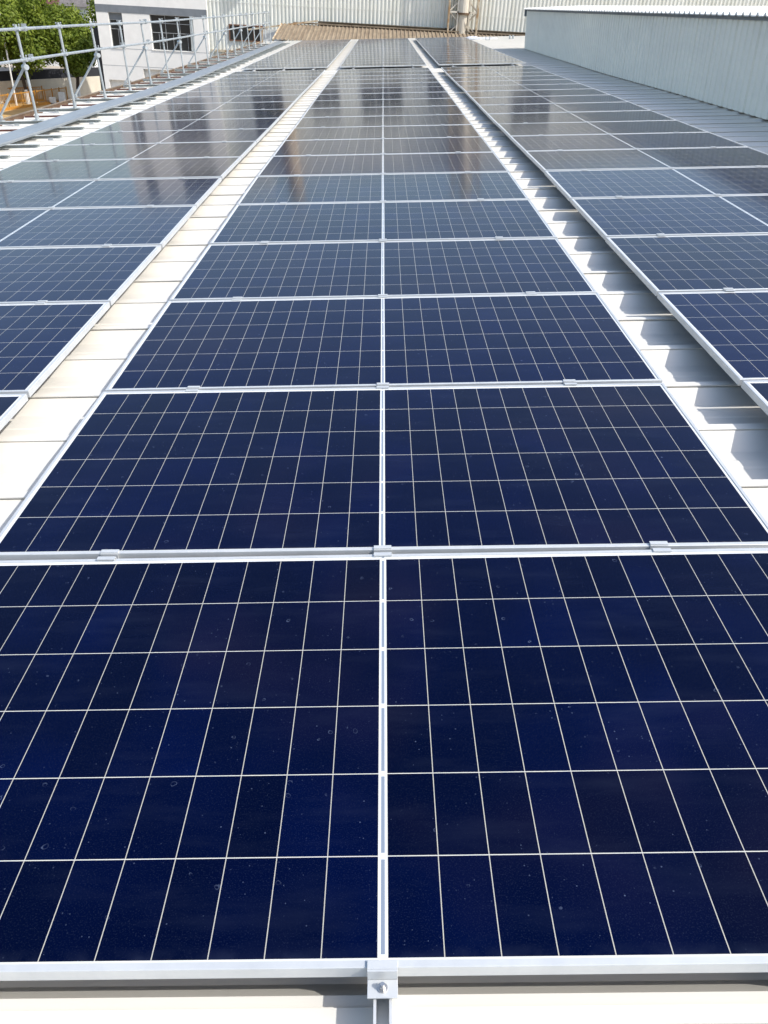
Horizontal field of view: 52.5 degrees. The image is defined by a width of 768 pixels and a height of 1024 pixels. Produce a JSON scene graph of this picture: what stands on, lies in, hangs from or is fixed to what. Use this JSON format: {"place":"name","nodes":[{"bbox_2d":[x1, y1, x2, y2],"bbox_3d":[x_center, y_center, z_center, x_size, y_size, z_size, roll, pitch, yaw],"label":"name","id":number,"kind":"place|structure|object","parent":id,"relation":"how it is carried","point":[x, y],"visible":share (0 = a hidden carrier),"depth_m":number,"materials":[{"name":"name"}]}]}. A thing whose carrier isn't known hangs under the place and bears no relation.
{"place":"outdoors","nodes":[
{"label":"outdoors","id":0,"kind":"place"},
{"bbox_2d":[1,64,71,103],"bbox_3d":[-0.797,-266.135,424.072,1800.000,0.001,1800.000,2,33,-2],"label":"ground","id":1,"kind":"structure","parent":0,"point":[52,67],"depth_m":93.59,"materials":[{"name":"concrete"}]},
{"bbox_2d":[0,101,49,117],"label":"sand patch","id":2,"kind":"object","parent":1,"relation":"on","point":[7,113],"depth_m":60.77,"materials":[{"name":"beige sand"}]},
{"bbox_2d":[0,90,37,110],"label":"barrier fence","id":3,"kind":"object","parent":2,"relation":"on","point":[19,106],"visible":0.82,"depth_m":61.43,"materials":[{"name":"orange paint"}]},
{"bbox_2d":[0,0,59,103],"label":"tree","id":4,"kind":"object","parent":2,"relation":"on","point":[33,42],"visible":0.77,"depth_m":61.01,"materials":[{"name":"green plant"}]},
{"bbox_2d":[36,86,67,105],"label":"barrier fence","id":5,"kind":"object","parent":2,"relation":"on","point":[47,103],"visible":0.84,"depth_m":64.36,"materials":[{"name":"orange paint"}]},
{"bbox_2d":[0,67,100,103],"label":"yard wall","id":6,"kind":"structure","parent":1,"relation":"on","point":[45,79],"depth_m":66.88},
{"bbox_2d":[39,0,93,67],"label":"tree","id":7,"kind":"object","parent":1,"relation":"on","point":[53,11],"visible":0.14,"depth_m":66.41,"materials":[{"name":"green plant"}]},
{"bbox_2d":[43,10,96,96],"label":"tree","id":8,"kind":"object","parent":1,"relation":"on","point":[79,38],"visible":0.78,"depth_m":63.35,"materials":[{"name":"green plant"}]},
{"bbox_2d":[82,0,97,29],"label":"tree","id":9,"kind":"object","parent":1,"relation":"on","point":[91,12],"visible":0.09,"depth_m":68.63,"materials":[{"name":"green plant"}]},
{"bbox_2d":[0,36,767,1023],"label":"factory building","id":10,"kind":"structure","parent":1,"relation":"on","point":[724,410],"depth_m":2.93,"materials":[{"name":"white metal"}]},
{"bbox_2d":[0,154,10,158],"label":"support beam","id":11,"kind":"structure","parent":10,"relation":"on","point":[5,156],"depth_m":8.06,"materials":[{"name":"metal"}]},
{"bbox_2d":[0,11,272,120],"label":"guardrail","id":12,"kind":"object","parent":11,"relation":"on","point":[31,58],"visible":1,"depth_m":14.07,"materials":[{"name":"metal"}]},
{"bbox_2d":[0,41,284,146],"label":"cable tray","id":13,"kind":"object","parent":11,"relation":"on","point":[35,129],"visible":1,"depth_m":12.01,"materials":[{"name":"grey metal"}]},
{"bbox_2d":[0,144,39,148],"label":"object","id":14,"kind":"structure","parent":10,"relation":"on","point":[13,146],"depth_m":8.72,"materials":[{"name":"metal"}]},
{"bbox_2d":[0,126,84,131],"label":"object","id":15,"kind":"structure","parent":10,"relation":"on","point":[61,128],"depth_m":10.02,"materials":[{"name":"metal"}]},
{"bbox_2d":[25,134,62,139],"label":"support beam","id":16,"kind":"structure","parent":10,"relation":"on","point":[52,137],"depth_m":9.37,"materials":[{"name":"metal"}]},
{"bbox_2d":[0,119,101,125],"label":"support beam","id":17,"kind":"structure","parent":10,"relation":"on","point":[89,121],"depth_m":10.67,"materials":[{"name":"metal"}]},
{"bbox_2d":[25,113,118,117],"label":"support block","id":18,"kind":"structure","parent":10,"relation":"on","point":[107,114],"depth_m":11.31,"materials":[{"name":"metal"}]},
{"bbox_2d":[37,107,131,112],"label":"support beam","id":19,"kind":"structure","parent":10,"relation":"on","point":[58,110],"depth_m":11.98,"materials":[{"name":"metal"}]},
{"bbox_2d":[71,97,156,102],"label":"support beam","id":20,"kind":"structure","parent":10,"relation":"on","point":[100,99],"depth_m":13.28,"materials":[{"name":"metal"}]},
{"bbox_2d":[373,67,391,1023],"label":"mounting rail","id":21,"kind":"object","parent":10,"relation":"on","point":[382,1011],"visible":0.05,"depth_m":1.15,"materials":[{"name":"metal"}]},
{"bbox_2d":[367,960,397,998],"bbox_3d":[-0.002,0.686,1.145,0.045,0.027,0.042,-1,33,1],"label":"end clamp","id":22,"kind":"object","parent":21,"relation":"attached to","point":[382,979],"visible":1,"depth_m":1.15,"materials":[{"name":"metal"}]},
{"bbox_2d":[314,92,451,100],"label":"solar panel","id":23,"kind":"object","parent":21,"relation":"on","point":[375,96],"visible":0.89,"depth_m":12.22,"materials":[{"name":"glass"}]},
{"bbox_2d":[330,74,435,79],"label":"solar panel","id":24,"kind":"object","parent":21,"relation":"on","point":[382,77],"visible":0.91,"depth_m":15.78,"materials":[{"name":"glass"}]},
{"bbox_2d":[333,71,432,75],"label":"solar panel","id":25,"kind":"object","parent":21,"relation":"on","point":[381,73],"visible":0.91,"depth_m":16.67,"materials":[{"name":"glass"}]},
{"bbox_2d":[342,59,423,63],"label":"solar panel","id":26,"kind":"object","parent":21,"relation":"on","point":[382,61],"visible":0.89,"depth_m":20.07,"materials":[{"name":"glass"}]},
{"bbox_2d":[374,545,391,555],"bbox_3d":[-0.003,0.112,2.036,0.046,0.030,0.045,-1,33,0],"label":"clamp","id":27,"kind":"object","parent":21,"relation":"attached to","point":[382,550],"visible":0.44,"depth_m":2.04,"materials":[{"name":"metal"}]},
{"bbox_2d":[348,51,417,54],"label":"solar panel","id":28,"kind":"object","parent":21,"relation":"on","point":[357,53],"visible":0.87,"depth_m":23.64,"materials":[{"name":"glass"}]},
{"bbox_2d":[210,199,556,243],"bbox_3d":[-0.006,-1.915,5.133,2.094,0.030,1.038,-1,34,0],"label":"solar panel","id":29,"kind":"object","parent":21,"relation":"on","point":[388,221],"visible":0.91,"depth_m":5.07,"materials":[{"name":"glass"}]},
{"bbox_2d":[340,62,426,67],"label":"solar panel","id":30,"kind":"object","parent":21,"relation":"on","point":[384,64],"visible":1,"depth_m":19.02,"materials":[{"name":"glass"}]},
{"bbox_2d":[336,68,430,72],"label":"solar panel","id":31,"kind":"object","parent":21,"relation":"on","point":[381,70],"visible":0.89,"depth_m":17.57,"materials":[{"name":"glass"}]},
{"bbox_2d":[524,6,767,119],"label":"roof shed","id":32,"kind":"structure","parent":10,"relation":"on","point":[716,55],"depth_m":12.80,"materials":[{"name":"grey metal"}]},
{"label":"mounting rail","id":33,"kind":"object","parent":10,"relation":"on","visible":0},
{"bbox_2d":[96,549,118,560],"bbox_3d":[-0.721,0.123,2.042,0.046,0.030,0.045,0,33,1],"label":"clamp","id":34,"kind":"object","parent":33,"relation":"attached to","point":[103,556],"visible":0.54,"depth_m":2.04,"materials":[{"name":"metal"}]},
{"bbox_2d":[237,172,528,203],"bbox_3d":[-0.009,-2.498,6.015,2.094,0.028,1.038,-1,33,0],"label":"solar panel","id":35,"kind":"object","parent":33,"relation":"on","point":[386,187],"visible":0.89,"depth_m":5.96,"materials":[{"name":"glass"}]},
{"bbox_2d":[294,114,471,127],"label":"solar panel","id":36,"kind":"object","parent":33,"relation":"on","point":[398,120],"visible":0.89,"depth_m":9.55,"materials":[{"name":"glass"}]},
{"bbox_2d":[327,78,438,83],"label":"solar panel","id":37,"kind":"object","parent":33,"relation":"on","point":[405,80],"visible":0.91,"depth_m":14.89,"materials":[{"name":"glass"}]},
{"bbox_2d":[105,293,661,391],"bbox_3d":[-0.005,-0.752,3.366,2.094,0.027,1.038,-1,33,1],"label":"solar panel","id":38,"kind":"object","parent":33,"relation":"on","point":[459,340],"visible":0.89,"depth_m":3.27,"materials":[{"name":"glass"}]},
{"bbox_2d":[0,548,767,980],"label":"solar panel","id":39,"kind":"object","parent":33,"relation":"on","point":[430,764],"visible":0.92,"depth_m":1.46,"materials":[{"name":"glass"}]},
{"bbox_2d":[0,383,767,560],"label":"solar panel","id":40,"kind":"object","parent":33,"relation":"on","point":[360,471],"visible":0.95,"depth_m":2.35,"materials":[{"name":"glass"}]},
{"label":"mounting rail","id":41,"kind":"object","parent":10,"relation":"on","visible":0},
{"bbox_2d":[323,82,441,88],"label":"solar panel","id":42,"kind":"object","parent":41,"relation":"on","point":[381,85],"visible":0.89,"depth_m":14.00,"materials":[{"name":"glass"}]},
{"bbox_2d":[169,238,596,300],"bbox_3d":[-0.007,-1.331,4.251,2.094,0.026,1.038,-1,33,1],"label":"solar panel","id":43,"kind":"object","parent":41,"relation":"on","point":[376,268],"visible":0.89,"depth_m":4.18,"materials":[{"name":"glass"}]},
{"bbox_2d":[257,152,508,175],"bbox_3d":[-0.009,-3.076,6.901,2.094,0.030,1.038,-1,33,0],"label":"solar panel","id":44,"kind":"object","parent":41,"relation":"on","point":[385,163],"visible":0.89,"depth_m":6.85,"materials":[{"name":"glass"}]},
{"bbox_2d":[302,105,463,117],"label":"solar panel","id":45,"kind":"object","parent":41,"relation":"on","point":[376,111],"visible":0.91,"depth_m":10.45,"materials":[{"name":"glass"}]},
{"bbox_2d":[309,98,456,107],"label":"solar panel","id":46,"kind":"object","parent":41,"relation":"on","point":[384,102],"visible":0.91,"depth_m":11.33,"materials":[{"name":"glass"}]},
{"bbox_2d":[319,86,446,93],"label":"solar panel","id":47,"kind":"object","parent":41,"relation":"on","point":[385,90],"visible":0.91,"depth_m":13.10,"materials":[{"name":"glass"}]},
{"bbox_2d":[344,57,421,60],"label":"solar panel","id":48,"kind":"object","parent":41,"relation":"on","point":[405,58],"visible":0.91,"depth_m":20.98,"materials":[{"name":"glass"}]},
{"bbox_2d":[345,55,420,58],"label":"solar panel","id":49,"kind":"object","parent":41,"relation":"on","point":[355,57],"visible":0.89,"depth_m":21.87,"materials":[{"name":"glass"}]},
{"bbox_2d":[273,137,493,155],"bbox_3d":[-0.009,-3.648,7.790,2.094,0.029,1.038,-1,33,0],"label":"solar panel","id":50,"kind":"object","parent":41,"relation":"on","point":[380,146],"visible":0.89,"depth_m":7.75,"materials":[{"name":"glass"}]},
{"bbox_2d":[285,124,481,139],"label":"solar panel","id":51,"kind":"object","parent":41,"relation":"on","point":[378,132],"visible":0.91,"depth_m":8.65,"materials":[{"name":"glass"}]},
{"bbox_2d":[649,541,671,551],"bbox_3d":[0.717,0.101,2.029,0.046,0.030,0.045,0,33,2],"label":"clamp","id":52,"kind":"object","parent":41,"relation":"attached to","point":[658,546],"visible":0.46,"depth_m":2.03,"materials":[{"name":"metal"}]},
{"label":"mounting rail","id":53,"kind":"object","parent":10,"relation":"on","visible":0},
{"bbox_2d":[426,50,498,52],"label":"solar panel","id":54,"kind":"object","parent":53,"relation":"on","point":[462,51],"visible":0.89,"depth_m":23.61,"materials":[{"name":"glass"}]},
{"bbox_2d":[430,53,505,57],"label":"solar panel","id":55,"kind":"object","parent":53,"relation":"on","point":[492,54],"visible":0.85,"depth_m":21.85,"materials":[{"name":"glass"}]},
{"bbox_2d":[432,55,510,59],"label":"solar panel","id":56,"kind":"object","parent":53,"relation":"on","point":[466,57],"visible":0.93,"depth_m":20.97,"materials":[{"name":"glass"}]},
{"bbox_2d":[434,57,518,61],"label":"solar panel","id":57,"kind":"object","parent":53,"relation":"on","point":[474,59],"visible":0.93,"depth_m":20.05,"materials":[{"name":"glass"}]},
{"bbox_2d":[436,60,525,64],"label":"solar panel","id":58,"kind":"object","parent":53,"relation":"on","point":[480,62],"visible":1,"depth_m":18.99,"materials":[{"name":"glass"}]},
{"bbox_2d":[441,65,536,70],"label":"solar panel","id":59,"kind":"object","parent":53,"relation":"on","point":[487,67],"visible":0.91,"depth_m":17.54,"materials":[{"name":"glass"}]},
{"bbox_2d":[444,68,546,73],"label":"solar panel","id":60,"kind":"object","parent":53,"relation":"on","point":[491,71],"visible":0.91,"depth_m":16.66,"materials":[{"name":"glass"}]},
{"bbox_2d":[447,72,555,78],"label":"solar panel","id":61,"kind":"object","parent":53,"relation":"on","point":[450,76],"visible":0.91,"depth_m":15.76,"materials":[{"name":"glass"}]},
{"bbox_2d":[451,75,566,82],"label":"solar panel","id":62,"kind":"object","parent":53,"relation":"on","point":[507,78],"visible":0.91,"depth_m":14.87,"materials":[{"name":"glass"}]},
{"bbox_2d":[455,79,579,86],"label":"solar panel","id":63,"kind":"object","parent":53,"relation":"on","point":[512,82],"visible":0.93,"depth_m":13.99,"materials":[{"name":"glass"}]},
{"bbox_2d":[460,84,593,91],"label":"solar panel","id":64,"kind":"object","parent":53,"relation":"on","point":[521,87],"visible":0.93,"depth_m":13.07,"materials":[{"name":"glass"}]},
{"bbox_2d":[465,89,609,98],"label":"solar panel","id":65,"kind":"object","parent":53,"relation":"on","point":[522,93],"visible":0.91,"depth_m":12.19,"materials":[{"name":"glass"}]},
{"bbox_2d":[472,95,628,106],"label":"solar panel","id":66,"kind":"object","parent":53,"relation":"on","point":[542,99],"visible":0.91,"depth_m":11.29,"materials":[{"name":"glass"}]},
{"bbox_2d":[479,102,648,114],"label":"solar panel","id":67,"kind":"object","parent":53,"relation":"on","point":[555,107],"visible":0.93,"depth_m":10.40,"materials":[{"name":"glass"}]},
{"bbox_2d":[487,110,675,125],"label":"solar panel","id":68,"kind":"object","parent":53,"relation":"on","point":[599,116],"visible":0.91,"depth_m":9.53,"materials":[{"name":"glass"}]},
{"bbox_2d":[497,120,707,137],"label":"solar panel","id":69,"kind":"object","parent":53,"relation":"on","point":[582,128],"visible":0.91,"depth_m":8.63,"materials":[{"name":"glass"}]},
{"bbox_2d":[510,132,747,153],"bbox_3d":[2.373,-3.686,7.769,2.094,0.028,1.038,-1,33,1],"label":"solar panel","id":70,"kind":"object","parent":53,"relation":"on","point":[523,144],"visible":0.91,"depth_m":7.73,"materials":[{"name":"glass"}]},
{"bbox_2d":[525,147,767,172],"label":"solar panel","id":71,"kind":"object","parent":53,"relation":"on","point":[609,159],"visible":0.95,"depth_m":6.84,"materials":[{"name":"glass"}]},
{"bbox_2d":[544,167,767,200],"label":"solar panel","id":72,"kind":"object","parent":53,"relation":"on","point":[614,183],"visible":0.94,"depth_m":5.97,"materials":[{"name":"glass"}]},
{"bbox_2d":[570,195,767,239],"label":"solar panel","id":73,"kind":"object","parent":53,"relation":"on","point":[677,216],"visible":0.96,"depth_m":5.09,"materials":[{"name":"glass"}]},
{"bbox_2d":[605,234,767,295],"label":"solar panel","id":74,"kind":"object","parent":53,"relation":"on","point":[656,265],"visible":0.95,"depth_m":4.22,"materials":[{"name":"glass"}]},
{"bbox_2d":[741,380,767,414],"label":"solar panel","id":75,"kind":"object","parent":53,"relation":"on","point":[756,391],"visible":1,"depth_m":2.83,"materials":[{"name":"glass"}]},
{"bbox_2d":[248,20,524,42],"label":"lean to building","id":76,"kind":"structure","parent":1,"relation":"on","point":[322,30],"depth_m":37.73,"materials":[{"name":"metal"}]},
{"bbox_2d":[447,0,479,34],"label":"lattice tower","id":77,"kind":"structure","parent":76,"relation":"on","point":[463,13],"depth_m":37.85,"materials":[{"name":"metal"}]},
{"bbox_2d":[3,0,97,67],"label":"house","id":78,"kind":"structure","parent":0,"point":[82,5],"depth_m":92.62,"materials":[{"name":"white paint"}]},
{"bbox_2d":[93,0,209,89],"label":"office building","id":79,"kind":"structure","parent":0,"point":[113,67],"depth_m":38.85,"materials":[{"name":"white paint"}]},
{"bbox_2d":[109,12,125,48],"bbox_3d":[-13.259,-23.932,38.739,0.711,1.518,0.235,2,33,-2],"label":"window","id":80,"kind":"structure","parent":79,"relation":"in","point":[115,32],"depth_m":38.80,"materials":[{"name":"black glass"}]},
{"bbox_2d":[150,15,193,52],"bbox_3d":[-10.512,-23.826,38.811,2.160,1.518,0.235,2,33,-2],"label":"window","id":81,"kind":"structure","parent":79,"relation":"in","point":[169,29],"depth_m":38.88,"materials":[{"name":"black glass"}]},
{"bbox_2d":[189,0,767,56],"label":"warehouse","id":82,"kind":"structure","parent":0,"point":[502,15],"depth_m":38.34,"materials":[{"name":"white metal"}]},
{"bbox_2d":[229,24,265,41],"bbox_3d":[-6.791,-23.832,38.795,1.840,0.710,0.048,2,33,-2],"label":"window","id":83,"kind":"structure","parent":82,"relation":"in","point":[244,30],"depth_m":38.80,"materials":[{"name":"black glass"}]},
{"label":"mounting rail","id":84,"kind":"object","parent":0,"visible":0},
{"bbox_2d":[0,394,27,430],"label":"solar panel","id":85,"kind":"object","parent":84,"relation":"on","point":[11,405],"visible":1,"depth_m":2.85,"materials":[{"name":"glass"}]},
{"bbox_2d":[140,101,294,111],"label":"solar panel","id":86,"kind":"object","parent":84,"relation":"on","point":[288,105],"visible":0.91,"depth_m":11.35,"materials":[{"name":"glass"}]},
{"bbox_2d":[158,95,300,103],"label":"solar panel","id":87,"kind":"object","parent":84,"relation":"on","point":[233,99],"visible":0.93,"depth_m":12.24,"materials":[{"name":"glass"}]},
{"bbox_2d":[174,89,305,96],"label":"solar panel","id":88,"kind":"object","parent":84,"relation":"on","point":[301,92],"visible":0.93,"depth_m":13.12,"materials":[{"name":"glass"}]},
{"bbox_2d":[187,85,310,91],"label":"solar panel","id":89,"kind":"object","parent":84,"relation":"on","point":[263,87],"visible":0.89,"depth_m":14.03,"materials":[{"name":"glass"}]},
{"bbox_2d":[265,55,337,57],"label":"solar panel","id":90,"kind":"object","parent":84,"relation":"on","point":[336,56],"visible":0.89,"depth_m":22.78,"materials":[{"name":"glass"}]},
{"label":"mounting rail","id":91,"kind":"object","parent":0,"visible":0},
{"bbox_2d":[0,302,109,396],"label":"solar panel","id":92,"kind":"object","parent":91,"relation":"on","point":[39,343],"visible":0.95,"depth_m":3.42,"materials":[{"name":"glass"}]},
{"bbox_2d":[0,245,160,305],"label":"solar panel","id":93,"kind":"object","parent":91,"relation":"on","point":[109,274],"visible":0.95,"depth_m":4.25,"materials":[{"name":"glass"}]},
{"bbox_2d":[0,205,196,247],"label":"solar panel","id":94,"kind":"object","parent":91,"relation":"on","point":[98,226],"visible":0.96,"depth_m":5.12,"materials":[{"name":"glass"}]},
{"bbox_2d":[0,177,221,209],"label":"solar panel","id":95,"kind":"object","parent":91,"relation":"on","point":[105,193],"visible":0.94,"depth_m":6.01,"materials":[{"name":"glass"}]},
{"bbox_2d":[0,157,241,181],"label":"solar panel","id":96,"kind":"object","parent":91,"relation":"on","point":[209,167],"visible":0.95,"depth_m":6.88,"materials":[{"name":"glass"}]},
{"bbox_2d":[21,141,256,160],"bbox_3d":[-2.393,-3.611,7.812,2.094,0.028,1.038,-1,33,1],"label":"solar panel","id":97,"kind":"object","parent":91,"relation":"on","point":[241,149],"visible":0.91,"depth_m":7.77,"materials":[{"name":"glass"}]},
{"bbox_2d":[61,128,268,144],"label":"solar panel","id":98,"kind":"object","parent":91,"relation":"on","point":[184,136],"visible":0.91,"depth_m":8.67,"materials":[{"name":"glass"}]},
{"bbox_2d":[93,118,278,131],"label":"solar panel","id":99,"kind":"object","parent":91,"relation":"on","point":[207,124],"visible":0.91,"depth_m":9.57,"materials":[{"name":"glass"}]},
{"bbox_2d":[119,109,287,120],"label":"solar panel","id":100,"kind":"object","parent":91,"relation":"on","point":[215,114],"visible":0.93,"depth_m":10.46,"materials":[{"name":"glass"}]},
{"bbox_2d":[199,80,314,86],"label":"solar panel","id":101,"kind":"object","parent":91,"relation":"on","point":[309,82],"visible":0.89,"depth_m":14.93,"materials":[{"name":"glass"}]},
{"bbox_2d":[210,76,318,82],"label":"solar panel","id":102,"kind":"object","parent":91,"relation":"on","point":[267,79],"visible":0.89,"depth_m":15.81,"materials":[{"name":"glass"}]},
{"bbox_2d":[219,73,321,78],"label":"solar panel","id":103,"kind":"object","parent":91,"relation":"on","point":[275,75],"visible":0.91,"depth_m":16.70,"materials":[{"name":"glass"}]},
{"bbox_2d":[228,70,324,74],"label":"solar panel","id":104,"kind":"object","parent":91,"relation":"on","point":[276,72],"visible":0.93,"depth_m":17.58,"materials":[{"name":"glass"}]},
{"bbox_2d":[241,64,329,69],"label":"solar panel","id":105,"kind":"object","parent":91,"relation":"on","point":[286,66],"visible":1,"depth_m":19.05,"materials":[{"name":"glass"}]},
{"bbox_2d":[247,61,331,65],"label":"solar panel","id":106,"kind":"object","parent":91,"relation":"on","point":[291,63],"visible":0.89,"depth_m":20.10,"materials":[{"name":"glass"}]},
{"bbox_2d":[254,59,333,62],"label":"solar panel","id":107,"kind":"object","parent":91,"relation":"on","point":[278,61],"visible":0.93,"depth_m":21.00,"materials":[{"name":"glass"}]},
{"bbox_2d":[259,57,335,60],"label":"solar panel","id":108,"kind":"object","parent":91,"relation":"on","point":[305,58],"visible":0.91,"depth_m":21.86,"materials":[{"name":"glass"}]},
{"label":"mounting rail","id":109,"kind":"object","parent":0,"visible":0},
{"bbox_2d":[657,290,767,385],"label":"solar panel","id":110,"kind":"object","parent":109,"relation":"on","point":[727,331],"visible":0.95,"depth_m":3.40,"materials":[{"name":"glass"}]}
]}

